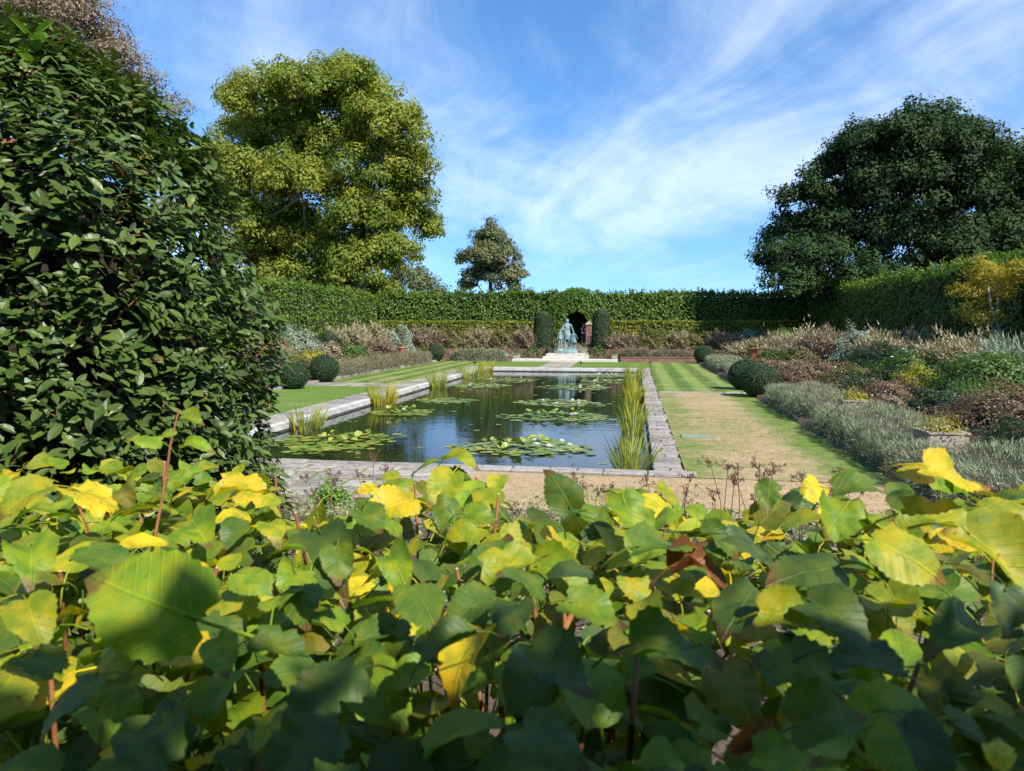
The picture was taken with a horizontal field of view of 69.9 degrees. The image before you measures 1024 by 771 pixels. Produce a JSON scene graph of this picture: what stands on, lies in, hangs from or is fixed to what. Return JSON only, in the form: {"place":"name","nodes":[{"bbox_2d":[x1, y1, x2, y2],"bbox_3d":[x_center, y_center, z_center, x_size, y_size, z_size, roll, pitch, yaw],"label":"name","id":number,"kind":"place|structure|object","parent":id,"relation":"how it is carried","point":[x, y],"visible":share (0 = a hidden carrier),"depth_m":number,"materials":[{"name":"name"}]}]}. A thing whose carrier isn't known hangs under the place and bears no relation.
{"place":"outdoors","nodes":[
{"label":"outdoors","id":0,"kind":"place"},
{"bbox_2d":[309,382,400,386],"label":"cross path","id":1,"kind":"structure","parent":0,"point":[341,384],"depth_m":33.08,"materials":[{"name":"stone"}]},
{"bbox_2d":[224,371,651,473],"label":"pond water","id":2,"kind":"structure","parent":0,"point":[443,424],"depth_m":21.40,"materials":[{"name":"blue liquid"}]},
{"bbox_2d":[285,402,334,430],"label":"iris clump","id":3,"kind":"object","parent":2,"relation":"in","point":[316,422],"visible":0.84,"depth_m":20.56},
{"bbox_2d":[269,429,405,453],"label":"water lily","id":4,"kind":"object","parent":2,"relation":"on","point":[352,436],"visible":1,"depth_m":18.06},
{"bbox_2d":[359,380,402,405],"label":"iris clump","id":5,"kind":"object","parent":2,"relation":"in","point":[385,399],"visible":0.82,"depth_m":26.99,"materials":[{"name":"plant"}]},
{"bbox_2d":[361,404,434,415],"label":"water lily","id":6,"kind":"object","parent":2,"relation":"on","point":[403,410],"visible":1,"depth_m":24.39,"materials":[{"name":"green plant"}]},
{"bbox_2d":[425,369,448,387],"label":"iris clump","id":7,"kind":"object","parent":2,"relation":"in","point":[434,383],"visible":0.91,"depth_m":34.53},
{"bbox_2d":[445,433,595,455],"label":"water lily","id":8,"kind":"object","parent":2,"relation":"on","point":[554,443],"visible":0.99,"depth_m":17.33,"materials":[{"name":"green plant"}]},
{"bbox_2d":[496,407,616,421],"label":"water lily","id":9,"kind":"object","parent":2,"relation":"on","point":[555,413],"visible":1,"depth_m":23.15,"materials":[{"name":"green plant"}]},
{"bbox_2d":[514,398,608,406],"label":"water lily","id":10,"kind":"object","parent":2,"relation":"on","point":[581,403],"visible":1,"depth_m":27.45,"materials":[{"name":"green plant"}]},
{"bbox_2d":[598,429,669,472],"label":"iris clump","id":11,"kind":"object","parent":2,"relation":"in","point":[626,462],"visible":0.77,"depth_m":14.47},
{"bbox_2d":[620,381,647,401],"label":"iris clump","id":12,"kind":"object","parent":2,"relation":"in","point":[633,397],"visible":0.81,"depth_m":28.22,"materials":[{"name":"green plant"}]},
{"bbox_2d":[613,402,655,434],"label":"iris clump","id":13,"kind":"object","parent":2,"relation":"in","point":[627,431],"visible":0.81,"depth_m":19.73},
{"bbox_2d":[1,0,1023,302],"label":"sky","id":14,"kind":"structure","parent":0,"point":[623,145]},
{"bbox_2d":[214,343,1023,764],"bbox_3d":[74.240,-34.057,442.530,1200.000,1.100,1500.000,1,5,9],"label":"ground","id":15,"kind":"structure","parent":0,"point":[720,749],"depth_m":10.73,"materials":[{"name":"soil"}]},
{"bbox_2d":[0,0,202,158],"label":"browning tree","id":16,"kind":"object","parent":15,"relation":"on","point":[78,15],"visible":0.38,"depth_m":28.48,"materials":[{"name":"brown plant"}]},
{"bbox_2d":[0,3,301,664],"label":"laurel bush","id":17,"kind":"object","parent":15,"relation":"on","point":[108,345],"visible":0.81,"depth_m":3.17,"materials":[{"name":"plant"}]},
{"bbox_2d":[186,266,378,350],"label":"side hedge","id":18,"kind":"object","parent":15,"relation":"on","point":[315,308],"visible":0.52,"depth_m":53.98,"materials":[{"name":"plant"}]},
{"bbox_2d":[272,322,330,353],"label":"border plant","id":19,"kind":"object","parent":15,"relation":"on","point":[298,341],"visible":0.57,"depth_m":45.20,"materials":[{"name":"green plant"}]},
{"bbox_2d":[220,385,385,418],"bbox_3d":[-8.707,0.680,24.304,3.950,0.012,16.400,1,5,9],"label":"lawn green","id":20,"kind":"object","parent":15,"relation":"on","point":[305,396],"depth_m":27.96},
{"bbox_2d":[279,362,309,388],"bbox_3d":[-9.186,-0.399,30.911,1.262,1.175,1.249,1,5,9],"label":"topiary ball","id":21,"kind":"object","parent":20,"relation":"on","point":[296,377],"visible":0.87,"depth_m":30.55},
{"bbox_2d":[190,48,447,312],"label":"plane tree","id":22,"kind":"object","parent":15,"relation":"on","point":[288,233],"visible":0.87,"depth_m":69.13,"materials":[{"name":"green plant"}]},
{"bbox_2d":[299,468,343,515],"bbox_3d":[-1.723,0.997,6.615,0.380,0.479,0.441,-1,5,-8],"label":"dried stonecrop","id":23,"kind":"object","parent":15,"relation":"on","point":[329,506],"visible":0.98,"depth_m":6.58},
{"bbox_2d":[310,476,354,511],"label":"border plant","id":24,"kind":"object","parent":15,"relation":"on","point":[335,495],"visible":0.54,"depth_m":9.91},
{"bbox_2d":[324,318,374,346],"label":"border plant","id":25,"kind":"object","parent":15,"relation":"on","point":[355,333],"visible":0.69,"depth_m":53.57,"materials":[{"name":"beige plant"}]},
{"bbox_2d":[334,341,371,356],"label":"border plant","id":26,"kind":"object","parent":15,"relation":"on","point":[352,349],"visible":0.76,"depth_m":48.36,"materials":[{"name":"green plant"}]},
{"bbox_2d":[335,357,371,378],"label":"lavender bush","id":27,"kind":"object","parent":15,"relation":"on","point":[358,366],"visible":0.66,"depth_m":38.81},
{"bbox_2d":[242,366,476,430],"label":"edge paving","id":28,"kind":"structure","parent":15,"relation":"on","point":[280,417],"depth_m":25.50,"materials":[{"name":"stone"}]},
{"bbox_2d":[270,462,476,504],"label":"flagstone path","id":29,"kind":"structure","parent":15,"relation":"on","point":[349,472],"depth_m":12.99,"materials":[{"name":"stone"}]},
{"bbox_2d":[358,319,399,341],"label":"border plant","id":30,"kind":"object","parent":15,"relation":"on","point":[378,330],"visible":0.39,"depth_m":59.37,"materials":[{"name":"beige plant"}]},
{"bbox_2d":[357,334,401,353],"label":"border plant","id":31,"kind":"object","parent":15,"relation":"on","point":[377,344],"visible":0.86,"depth_m":52.88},
{"bbox_2d":[361,353,399,371],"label":"lavender bush","id":32,"kind":"object","parent":15,"relation":"on","point":[381,362],"visible":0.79,"depth_m":43.50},
{"bbox_2d":[369,263,405,322],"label":"plane bough","id":33,"kind":"object","parent":15,"relation":"on","point":[387,287],"visible":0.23,"depth_m":68.86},
{"bbox_2d":[330,361,489,382],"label":"lawn striped","id":34,"kind":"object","parent":15,"relation":"on","point":[406,374],"visible":0.84,"depth_m":40.86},
{"bbox_2d":[309,354,339,381],"bbox_3d":[-8.873,-0.809,34.584,1.404,1.364,1.412,1,5,9],"label":"topiary ball","id":35,"kind":"object","parent":34,"relation":"on","point":[323,368],"visible":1,"depth_m":34.17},
{"bbox_2d":[390,349,432,366],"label":"lavender bush","id":36,"kind":"object","parent":15,"relation":"on","point":[408,358],"visible":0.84,"depth_m":49.20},
{"bbox_2d":[386,250,451,296],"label":"distant tree","id":37,"kind":"object","parent":15,"relation":"on","point":[425,282],"visible":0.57,"depth_m":97.64,"materials":[{"name":"green plant"}]},
{"bbox_2d":[407,324,447,349],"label":"border plant","id":38,"kind":"object","parent":15,"relation":"on","point":[425,337],"visible":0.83,"depth_m":60.92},
{"bbox_2d":[432,324,469,348],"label":"border plant","id":39,"kind":"object","parent":15,"relation":"on","point":[451,341],"visible":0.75,"depth_m":61.24,"materials":[{"name":"green plant"}]},
{"bbox_2d":[224,458,696,477],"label":"stone pool edging","id":40,"kind":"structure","parent":15,"relation":"on","point":[592,471],"depth_m":13.59,"materials":[{"name":"stone"}]},
{"bbox_2d":[378,287,558,342],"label":"tall hedge","id":41,"kind":"object","parent":15,"relation":"on","point":[506,305],"visible":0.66,"depth_m":66.01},
{"bbox_2d":[455,322,500,348],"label":"border plant","id":42,"kind":"object","parent":15,"relation":"on","point":[478,337],"visible":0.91,"depth_m":60.78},
{"bbox_2d":[449,347,508,361],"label":"lavender bush","id":43,"kind":"object","parent":15,"relation":"on","point":[497,354],"visible":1,"depth_m":54.73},
{"bbox_2d":[450,214,531,292],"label":"distant tree","id":44,"kind":"object","parent":15,"relation":"on","point":[498,251],"visible":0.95,"depth_m":109.47,"materials":[{"name":"green plant"}]},
{"bbox_2d":[481,324,513,348],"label":"border plant","id":45,"kind":"object","parent":15,"relation":"on","point":[502,339],"visible":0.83,"depth_m":60.55,"materials":[{"name":"green plant"}]},
{"bbox_2d":[0,406,1023,770],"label":"lime hedge","id":46,"kind":"object","parent":15,"relation":"on","point":[200,662],"visible":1,"depth_m":0.70,"materials":[{"name":"green plant"}]},
{"bbox_2d":[509,325,540,348],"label":"border plant","id":47,"kind":"object","parent":15,"relation":"on","point":[524,339],"visible":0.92,"depth_m":59.99,"materials":[{"name":"beige plant"}]},
{"bbox_2d":[533,311,553,348],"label":"topiary column","id":48,"kind":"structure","parent":15,"relation":"on","point":[543,326],"depth_m":59.91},
{"bbox_2d":[484,366,636,372],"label":"pool end coping","id":49,"kind":"object","parent":15,"relation":"on","point":[562,369],"visible":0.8,"depth_m":46.20,"materials":[{"name":"stone"}]},
{"bbox_2d":[474,361,648,367],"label":"lawn","id":50,"kind":"structure","parent":15,"relation":"on","point":[539,363],"depth_m":50.24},
{"bbox_2d":[512,352,617,361],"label":"stone steps","id":51,"kind":"structure","parent":15,"relation":"on","point":[555,357],"depth_m":54.65,"materials":[{"name":"stone"}]},
{"bbox_2d":[556,319,577,353],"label":"bronze statue","id":52,"kind":"object","parent":51,"relation":"on","point":[567,335],"visible":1,"depth_m":56.42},
{"bbox_2d":[544,286,608,343],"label":"hedge arch","id":53,"kind":"structure","parent":15,"relation":"on","point":[572,300],"depth_m":64.28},
{"bbox_2d":[566,312,586,341],"bbox_3d":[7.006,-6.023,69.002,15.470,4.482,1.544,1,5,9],"label":"archway","id":54,"kind":"object","parent":15,"relation":"on","point":[576,320],"visible":0.04,"depth_m":68.89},
{"bbox_2d":[407,336,759,358],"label":"ground cover","id":55,"kind":"object","parent":15,"relation":"on","point":[593,356],"visible":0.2,"depth_m":57.92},
{"bbox_2d":[591,309,610,348],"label":"topiary column","id":56,"kind":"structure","parent":15,"relation":"on","point":[600,330],"depth_m":59.18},
{"bbox_2d":[253,488,983,684],"bbox_3d":[0.598,1.436,6.731,13.051,1.347,7.252,1,5,9],"label":"ground cover","id":57,"kind":"object","parent":15,"relation":"on","point":[343,511],"visible":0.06,"depth_m":6.91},
{"bbox_2d":[601,330,642,348],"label":"border plant","id":58,"kind":"object","parent":15,"relation":"on","point":[614,341],"visible":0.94,"depth_m":58.53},
{"bbox_2d":[621,347,650,356],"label":"lavender bush","id":59,"kind":"object","parent":15,"relation":"on","point":[638,352],"visible":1,"depth_m":53.88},
{"bbox_2d":[408,408,892,516],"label":"turf blades","id":60,"kind":"object","parent":15,"relation":"on","point":[750,430],"visible":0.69,"depth_m":15.13,"materials":[{"name":"brown plant"}]},
{"bbox_2d":[631,327,671,349],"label":"border plant","id":61,"kind":"object","parent":15,"relation":"on","point":[654,343],"visible":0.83,"depth_m":58.55,"materials":[{"name":"green plant"}]},
{"bbox_2d":[620,357,694,362],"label":"brick wall","id":62,"kind":"structure","parent":15,"relation":"on","point":[660,359],"depth_m":53.28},
{"bbox_2d":[642,368,686,477],"bbox_3d":[5.578,0.557,29.440,0.610,0.648,33.531,1,5,9],"label":"pool coping","id":63,"kind":"object","parent":15,"relation":"on","point":[659,430],"visible":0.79,"depth_m":17.79,"materials":[{"name":"stone"}]},
{"bbox_2d":[652,347,692,356],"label":"lavender bush","id":64,"kind":"object","parent":15,"relation":"on","point":[669,353],"visible":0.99,"depth_m":53.48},
{"bbox_2d":[638,473,712,517],"bbox_3d":[1.330,0.975,5.910,0.619,0.560,0.499,1,5,9],"label":"dried stonecrop","id":65,"kind":"object","parent":15,"relation":"on","point":[682,486],"visible":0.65,"depth_m":5.95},
{"bbox_2d":[660,329,697,349],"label":"border plant","id":66,"kind":"object","parent":15,"relation":"on","point":[679,340],"visible":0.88,"depth_m":58.28,"materials":[{"name":"beige plant"}]},
{"bbox_2d":[591,337,767,344],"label":"brick wall","id":67,"kind":"structure","parent":15,"relation":"on","point":[667,337],"depth_m":60.36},
{"bbox_2d":[610,319,800,336],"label":"hedge","id":68,"kind":"object","parent":67,"relation":"on","point":[667,326],"visible":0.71,"depth_m":60.66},
{"bbox_2d":[648,362,743,391],"bbox_3d":[9.646,-0.717,41.379,3.500,0.008,23.850,1,5,9],"label":"lawn striped","id":69,"kind":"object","parent":15,"relation":"on","point":[678,376],"visible":0.94,"depth_m":36.94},
{"bbox_2d":[594,286,812,331],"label":"tall hedge","id":70,"kind":"object","parent":15,"relation":"on","point":[712,305],"visible":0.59,"depth_m":62.59,"materials":[{"name":"plant"}]},
{"bbox_2d":[705,327,741,350],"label":"border plant","id":71,"kind":"object","parent":15,"relation":"on","point":[719,340],"visible":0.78,"depth_m":56.97,"materials":[{"name":"brown plant"}]},
{"bbox_2d":[693,454,755,520],"bbox_3d":[1.617,0.883,5.481,0.531,0.683,0.525,1,5,9],"label":"dried stonecrop","id":72,"kind":"object","parent":15,"relation":"on","point":[734,480],"visible":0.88,"depth_m":5.46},
{"bbox_2d":[704,353,745,372],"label":"lavender bush","id":73,"kind":"object","parent":15,"relation":"on","point":[718,362],"visible":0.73,"depth_m":43.10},
{"bbox_2d":[727,359,758,389],"bbox_3d":[9.701,-0.457,30.478,1.438,1.323,1.444,1,5,9],"label":"topiary ball","id":74,"kind":"object","parent":15,"relation":"on","point":[736,369],"visible":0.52,"depth_m":30.21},
{"bbox_2d":[723,337,767,355],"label":"border plant","id":75,"kind":"object","parent":15,"relation":"on","point":[738,348],"visible":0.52,"depth_m":51.89,"materials":[{"name":"beige plant"}]},
{"bbox_2d":[727,456,785,527],"bbox_3d":[1.864,0.873,5.591,0.412,0.714,0.497,2,5,22],"label":"dried stonecrop","id":76,"kind":"object","parent":15,"relation":"on","point":[764,474],"visible":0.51,"depth_m":5.50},
{"bbox_2d":[739,364,779,396],"bbox_3d":[9.258,-0.167,27.421,1.439,1.301,1.443,1,5,9],"label":"topiary ball","id":77,"kind":"object","parent":15,"relation":"on","point":[756,379],"visible":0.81,"depth_m":27.00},
{"bbox_2d":[658,393,896,483],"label":"lawn","id":78,"kind":"structure","parent":15,"relation":"on","point":[689,403],"depth_m":16.72,"materials":[{"name":"plant"}]},
{"bbox_2d":[750,315,835,353],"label":"border plant","id":79,"kind":"object","parent":15,"relation":"on","point":[774,341],"visible":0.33,"depth_m":44.23,"materials":[{"name":"beige plant"}]},
{"bbox_2d":[773,345,819,363],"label":"border plant","id":80,"kind":"object","parent":15,"relation":"on","point":[793,355],"visible":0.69,"depth_m":38.95,"materials":[{"name":"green plant"}]},
{"bbox_2d":[760,462,843,542],"bbox_3d":[2.135,0.897,5.435,0.537,0.663,0.486,-2,5,-21],"label":"dried stonecrop","id":81,"kind":"object","parent":15,"relation":"on","point":[797,527],"visible":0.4,"depth_m":5.38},
{"bbox_2d":[773,356,839,381],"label":"border plant","id":82,"kind":"object","parent":15,"relation":"on","point":[796,372],"visible":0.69,"depth_m":30.72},
{"bbox_2d":[759,380,857,419],"bbox_3d":[9.149,0.383,22.641,2.276,1.003,6.470,1,5,9],"label":"lavender bush","id":83,"kind":"object","parent":15,"relation":"on","point":[802,401],"visible":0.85,"depth_m":21.74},
{"bbox_2d":[781,321,884,358],"bbox_3d":[17.295,-2.104,39.354,5.163,2.945,4.959,1,5,9],"label":"border plant","id":84,"kind":"object","parent":15,"relation":"on","point":[822,345],"visible":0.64,"depth_m":39.03,"materials":[{"name":"brown plant"}]},
{"bbox_2d":[817,355,868,380],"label":"border plant","id":85,"kind":"object","parent":15,"relation":"on","point":[838,372],"visible":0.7,"depth_m":28.41,"materials":[{"name":"green plant"}]},
{"bbox_2d":[824,319,869,360],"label":"border plant","id":86,"kind":"object","parent":15,"relation":"on","point":[846,348],"visible":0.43,"depth_m":35.90,"materials":[{"name":"green plant"}]},
{"bbox_2d":[841,371,889,389],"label":"border plant","id":87,"kind":"object","parent":15,"relation":"on","point":[861,381],"visible":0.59,"depth_m":25.16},
{"bbox_2d":[840,337,910,367],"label":"border plant","id":88,"kind":"object","parent":15,"relation":"on","point":[870,354],"visible":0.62,"depth_m":30.75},
{"bbox_2d":[805,399,947,456],"bbox_3d":[8.222,0.885,16.562,2.441,1.000,5.498,1,5,9],"label":"lavender bush","id":89,"kind":"object","parent":15,"relation":"on","point":[845,425],"visible":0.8,"depth_m":16.14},
{"bbox_2d":[731,352,1023,464],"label":"ground cover","id":90,"kind":"object","parent":15,"relation":"on","point":[825,359],"visible":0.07,"depth_m":24.31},
{"bbox_2d":[744,91,1023,304],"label":"oak tree","id":91,"kind":"object","parent":15,"relation":"on","point":[939,165],"visible":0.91,"depth_m":52.15,"materials":[{"name":"green plant"}]},
{"bbox_2d":[846,318,932,358],"bbox_3d":[17.261,-1.694,33.272,3.706,2.796,4.821,1,5,9],"label":"border plant","id":92,"kind":"object","parent":15,"relation":"on","point":[902,341],"visible":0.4,"depth_m":32.92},
{"bbox_2d":[847,371,932,400],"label":"border plant","id":93,"kind":"object","parent":15,"relation":"on","point":[886,388],"visible":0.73,"depth_m":21.66,"materials":[{"name":"brown plant"}]},
{"bbox_2d":[868,391,911,412],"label":"border plant","id":94,"kind":"object","parent":15,"relation":"on","point":[888,398],"visible":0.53,"depth_m":20.04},
{"bbox_2d":[855,429,931,472],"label":"lavender bush","id":95,"kind":"object","parent":15,"relation":"on","point":[871,448],"visible":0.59,"depth_m":13.82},
{"bbox_2d":[856,343,951,381],"bbox_3d":[13.838,-0.567,25.342,2.990,2.012,3.213,-4,6,-43],"label":"border plant","id":96,"kind":"object","parent":15,"relation":"on","point":[899,367],"visible":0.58,"depth_m":24.99,"materials":[{"name":"green plant"}]},
{"bbox_2d":[803,331,1023,346],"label":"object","id":97,"kind":"object","parent":15,"relation":"on","point":[941,338],"visible":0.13,"depth_m":33.45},
{"bbox_2d":[808,243,1023,337],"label":"side hedge","id":98,"kind":"object","parent":15,"relation":"on","point":[908,299],"visible":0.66,"depth_m":38.06,"materials":[{"name":"plant"}]},
{"bbox_2d":[889,360,945,390],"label":"border plant","id":99,"kind":"object","parent":15,"relation":"on","point":[912,369],"visible":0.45,"depth_m":22.80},
{"bbox_2d":[900,382,974,413],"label":"border plant","id":100,"kind":"object","parent":15,"relation":"on","point":[934,399],"visible":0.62,"depth_m":18.70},
{"bbox_2d":[911,427,970,452],"bbox_3d":[7.924,1.091,13.561,0.715,0.533,0.740,0,5,5],"label":"wooden planter","id":101,"kind":"object","parent":15,"relation":"on","point":[940,435],"visible":0.46,"depth_m":13.23,"materials":[{"name":"brown wood"}]},
{"bbox_2d":[907,407,972,437],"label":"potted plant","id":102,"kind":"object","parent":101,"relation":"in","point":[950,426],"visible":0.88,"depth_m":13.44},
{"bbox_2d":[876,435,1023,504],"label":"lavender bush","id":103,"kind":"object","parent":15,"relation":"on","point":[1001,469],"visible":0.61,"depth_m":11.69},
{"bbox_2d":[905,323,1018,373],"bbox_3d":[15.761,-0.930,25.303,5.000,2.559,4.614,-1,5,-14],"label":"border plant","id":104,"kind":"object","parent":15,"relation":"on","point":[944,348],"visible":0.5,"depth_m":24.74,"materials":[{"name":"green plant"}]},
{"bbox_2d":[905,338,1023,391],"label":"border plant","id":105,"kind":"object","parent":15,"relation":"on","point":[979,370],"visible":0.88,"depth_m":20.32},
{"bbox_2d":[917,371,1018,405],"bbox_3d":[11.925,0.164,18.671,2.426,1.176,3.014,-3,6,-35],"label":"border plant","id":106,"kind":"object","parent":15,"relation":"on","point":[970,388],"visible":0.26,"depth_m":18.49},
{"bbox_2d":[913,369,1023,428],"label":"border plant","id":107,"kind":"object","parent":15,"relation":"on","point":[987,410],"visible":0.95,"depth_m":15.84,"materials":[{"name":"brown plant"}]},
{"bbox_2d":[944,253,1023,341],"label":"yellow tree","id":108,"kind":"object","parent":15,"relation":"on","point":[985,277],"visible":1,"depth_m":26.61,"materials":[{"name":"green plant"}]},
{"bbox_2d":[956,330,1023,379],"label":"border plant","id":109,"kind":"object","parent":15,"relation":"on","point":[1018,348],"visible":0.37,"depth_m":22.08,"materials":[{"name":"plant"}]},
{"bbox_2d":[959,413,1023,453],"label":"border plant","id":110,"kind":"object","parent":15,"relation":"on","point":[1003,427],"visible":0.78,"depth_m":13.74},
{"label":"brick wall","id":111,"kind":"object","parent":15,"relation":"on","visible":0},
{"bbox_2d":[378,320,533,336],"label":"hedge","id":112,"kind":"object","parent":111,"relation":"on","point":[508,327],"visible":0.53,"depth_m":63.98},
{"bbox_2d":[405,471,917,520],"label":"gravel path","id":113,"kind":"structure","parent":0,"point":[516,487],"depth_m":11.92,"materials":[{"name":"gravel"}]},
{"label":"pool basin","id":114,"kind":"structure","parent":0,"visible":0},
{"bbox_2d":[231,368,480,442],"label":"pool edge wall","id":115,"kind":"structure","parent":114,"relation":"on","point":[283,426],"depth_m":24.78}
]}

